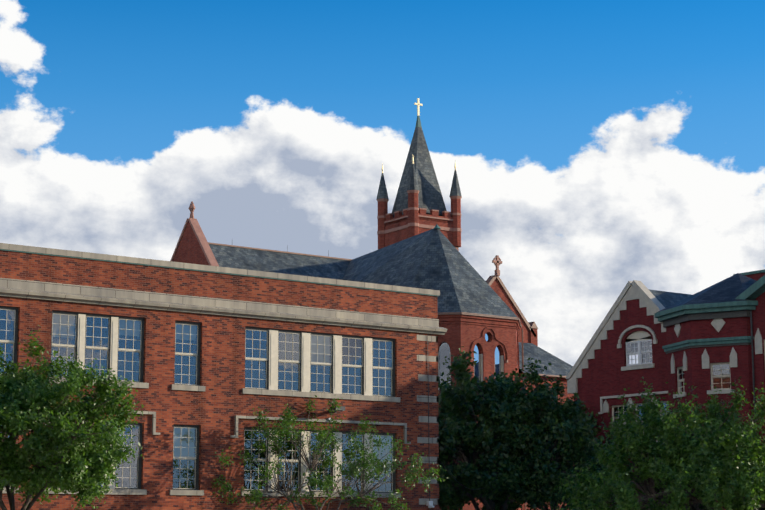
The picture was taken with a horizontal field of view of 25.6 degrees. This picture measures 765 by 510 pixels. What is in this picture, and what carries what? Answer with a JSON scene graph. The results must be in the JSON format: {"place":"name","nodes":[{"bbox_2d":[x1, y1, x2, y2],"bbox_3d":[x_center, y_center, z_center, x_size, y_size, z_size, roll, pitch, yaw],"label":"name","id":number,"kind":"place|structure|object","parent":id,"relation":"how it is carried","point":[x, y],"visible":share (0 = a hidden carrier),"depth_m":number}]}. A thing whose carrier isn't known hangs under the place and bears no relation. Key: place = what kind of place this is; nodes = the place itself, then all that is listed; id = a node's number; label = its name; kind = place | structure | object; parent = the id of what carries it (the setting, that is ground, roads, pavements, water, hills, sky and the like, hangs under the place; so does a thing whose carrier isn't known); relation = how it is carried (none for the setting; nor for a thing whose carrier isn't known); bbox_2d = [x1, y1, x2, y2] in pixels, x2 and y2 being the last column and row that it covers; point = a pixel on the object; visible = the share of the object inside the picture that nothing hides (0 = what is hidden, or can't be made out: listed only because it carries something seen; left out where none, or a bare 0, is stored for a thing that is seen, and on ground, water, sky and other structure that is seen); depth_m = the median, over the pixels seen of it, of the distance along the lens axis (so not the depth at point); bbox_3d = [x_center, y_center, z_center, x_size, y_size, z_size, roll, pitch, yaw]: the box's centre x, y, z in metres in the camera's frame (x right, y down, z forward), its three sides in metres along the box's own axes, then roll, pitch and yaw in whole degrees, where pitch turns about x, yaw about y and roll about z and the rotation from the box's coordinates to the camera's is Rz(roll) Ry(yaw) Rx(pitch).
{"place":"outdoors","nodes":[
{"label":"outdoors","id":0,"kind":"place"},
{"bbox_2d":[0,325,143,509],"bbox_3d":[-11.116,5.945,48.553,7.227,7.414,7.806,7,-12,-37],"label":"tree","id":1,"kind":"object","parent":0,"point":[18,404],"depth_m":47.62},
{"bbox_2d":[11,311,196,354],"bbox_3d":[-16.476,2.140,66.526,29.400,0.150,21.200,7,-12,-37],"label":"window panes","id":2,"kind":"object","parent":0,"point":[12,335],"depth_m":75.84},
{"bbox_2d":[0,309,392,491],"bbox_3d":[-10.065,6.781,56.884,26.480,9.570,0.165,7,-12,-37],"label":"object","id":3,"kind":"object","parent":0,"point":[338,365],"visible":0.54,"depth_m":62.13},
{"bbox_2d":[211,391,447,509],"bbox_3d":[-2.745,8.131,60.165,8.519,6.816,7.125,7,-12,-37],"label":"tree","id":4,"kind":"object","parent":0,"point":[326,482],"depth_m":59.74},
{"bbox_2d":[0,0,764,365],"label":"sky","id":5,"kind":"structure","parent":0,"point":[596,147]},
{"bbox_2d":[438,346,620,509],"bbox_3d":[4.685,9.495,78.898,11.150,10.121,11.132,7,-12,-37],"label":"tree","id":6,"kind":"object","parent":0,"point":[500,417],"depth_m":76.72},
{"bbox_2d":[470,374,632,509],"bbox_3d":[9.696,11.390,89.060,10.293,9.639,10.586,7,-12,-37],"label":"tree","id":7,"kind":"object","parent":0,"point":[590,418],"depth_m":88.11},
{"bbox_2d":[549,376,764,509],"bbox_3d":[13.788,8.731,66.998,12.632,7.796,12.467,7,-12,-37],"label":"tree","id":8,"kind":"object","parent":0,"point":[719,481],"depth_m":65.62},
{"bbox_2d":[614,339,732,507],"bbox_3d":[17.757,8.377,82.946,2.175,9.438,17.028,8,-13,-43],"label":"windows","id":9,"kind":"structure","parent":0,"point":[640,353],"depth_m":88.36},
{"label":"ground","id":10,"kind":"structure","parent":0,"visible":0},
{"bbox_2d":[0,250,438,509],"bbox_3d":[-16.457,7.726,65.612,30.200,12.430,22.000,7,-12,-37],"label":"brick wall","id":11,"kind":"structure","parent":10,"relation":"on","point":[217,405],"depth_m":60.30},
{"bbox_2d":[0,310,387,490],"bbox_3d":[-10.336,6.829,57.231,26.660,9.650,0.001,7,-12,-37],"label":"windows","id":12,"kind":"object","parent":11,"relation":"attached to","point":[258,381],"depth_m":61.95},
{"bbox_2d":[0,306,395,492],"bbox_3d":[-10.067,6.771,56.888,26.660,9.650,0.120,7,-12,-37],"label":"window frames","id":13,"kind":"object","parent":11,"relation":"attached to","point":[198,378],"visible":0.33,"depth_m":60.03},
{"bbox_2d":[0,249,438,295],"bbox_3d":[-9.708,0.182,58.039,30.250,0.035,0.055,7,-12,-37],"label":"coping","id":14,"kind":"object","parent":11,"relation":"on","point":[212,271],"visible":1,"depth_m":60.65},
{"bbox_2d":[52,314,390,473],"bbox_3d":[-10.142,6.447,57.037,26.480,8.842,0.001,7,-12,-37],"label":"window blinds","id":15,"kind":"object","parent":11,"relation":"attached to","point":[186,433],"depth_m":59.56},
{"bbox_2d":[0,243,446,507],"bbox_3d":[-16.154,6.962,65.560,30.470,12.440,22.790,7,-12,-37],"label":"trim","id":16,"kind":"structure","parent":11,"relation":"attached to","point":[29,289],"depth_m":61.15},
{"bbox_2d":[328,335,429,500],"bbox_3d":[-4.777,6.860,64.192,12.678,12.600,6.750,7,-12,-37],"label":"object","id":17,"kind":"object","parent":11,"relation":"attached to","point":[342,408],"visible":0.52,"depth_m":65.75},
{"bbox_2d":[173,193,573,509],"bbox_3d":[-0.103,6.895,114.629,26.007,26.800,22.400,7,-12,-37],"label":"brick church","id":18,"kind":"structure","parent":10,"relation":"on","point":[468,332],"depth_m":110.01},
{"bbox_2d":[170,190,519,367],"bbox_3d":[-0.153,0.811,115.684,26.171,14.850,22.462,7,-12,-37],"label":"trim","id":19,"kind":"structure","parent":18,"relation":"attached to","point":[208,252],"depth_m":119.12},
{"bbox_2d":[208,242,565,377],"bbox_3d":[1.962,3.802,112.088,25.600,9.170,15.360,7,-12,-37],"label":"roof flashing","id":20,"kind":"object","parent":18,"relation":"attached to","point":[490,281],"visible":0.23,"depth_m":116.20},
{"bbox_2d":[209,127,572,375],"bbox_3d":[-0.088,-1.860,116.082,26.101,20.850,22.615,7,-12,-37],"label":"church roof","id":21,"kind":"structure","parent":18,"relation":"attached to","point":[433,259],"depth_m":112.43},
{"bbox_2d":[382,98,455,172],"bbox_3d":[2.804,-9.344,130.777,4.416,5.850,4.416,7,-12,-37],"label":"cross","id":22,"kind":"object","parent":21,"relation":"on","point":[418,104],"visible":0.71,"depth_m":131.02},
{"bbox_2d":[415,115,440,228],"bbox_3d":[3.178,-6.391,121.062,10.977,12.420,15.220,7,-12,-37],"label":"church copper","id":23,"kind":"object","parent":18,"relation":"attached to","point":[418,122],"visible":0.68,"depth_m":130.80},
{"bbox_2d":[439,342,449,385],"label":"window","id":24,"kind":"structure","parent":18,"relation":"attached to","point":[446,353],"depth_m":104.97},
{"bbox_2d":[439,333,501,382],"bbox_3d":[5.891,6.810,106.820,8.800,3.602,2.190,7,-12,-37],"label":"church windows","id":25,"kind":"structure","parent":18,"relation":"attached to","point":[477,367],"depth_m":105.62},
{"bbox_2d":[438,352,503,389],"bbox_3d":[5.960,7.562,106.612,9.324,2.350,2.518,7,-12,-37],"label":"church stone light","id":26,"kind":"object","parent":18,"relation":"attached to","point":[502,362],"visible":0.08,"depth_m":105.48},
{"bbox_2d":[522,329,525,509],"bbox_3d":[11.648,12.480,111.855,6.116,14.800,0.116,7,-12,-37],"label":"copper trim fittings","id":27,"kind":"object","parent":18,"relation":"attached to","point":[522,377],"visible":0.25,"depth_m":110.87},
{"bbox_2d":[328,250,756,491],"bbox_3d":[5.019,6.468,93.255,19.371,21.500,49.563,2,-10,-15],"label":"dark metal fittings","id":28,"kind":"object","parent":10,"relation":"on","point":[752,372],"visible":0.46,"depth_m":82.07},
{"bbox_2d":[574,272,764,509],"bbox_3d":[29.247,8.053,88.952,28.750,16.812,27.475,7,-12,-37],"label":"brick building","id":29,"kind":"structure","parent":10,"relation":"on","point":[603,374],"depth_m":86.20},
{"bbox_2d":[566,280,762,444],"bbox_3d":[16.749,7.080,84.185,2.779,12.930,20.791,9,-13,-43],"label":"trim","id":30,"kind":"structure","parent":29,"relation":"attached to","point":[640,291],"depth_m":88.84},
{"bbox_2d":[619,341,732,467],"bbox_3d":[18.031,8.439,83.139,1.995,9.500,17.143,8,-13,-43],"label":"window panes","id":31,"kind":"structure","parent":29,"relation":"attached to","point":[715,371],"depth_m":83.64},
{"bbox_2d":[612,331,764,508],"bbox_3d":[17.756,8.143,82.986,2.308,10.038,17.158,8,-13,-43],"label":"window trim","id":32,"kind":"object","parent":29,"relation":"on","point":[636,336],"visible":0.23,"depth_m":85.53},
{"bbox_2d":[663,310,751,353],"bbox_3d":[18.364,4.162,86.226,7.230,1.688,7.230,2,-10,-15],"label":"cornice","id":33,"kind":"structure","parent":29,"relation":"on","point":[704,316],"depth_m":83.47},
{"bbox_2d":[654,269,764,367],"bbox_3d":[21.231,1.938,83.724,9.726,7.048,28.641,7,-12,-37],"label":"cornice","id":34,"kind":"structure","parent":29,"relation":"on","point":[756,289],"depth_m":83.07},
{"bbox_2d":[628,273,756,352],"bbox_3d":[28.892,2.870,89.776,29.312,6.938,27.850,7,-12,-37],"label":"roof","id":35,"kind":"structure","parent":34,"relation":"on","point":[731,288],"depth_m":85.23}
]}

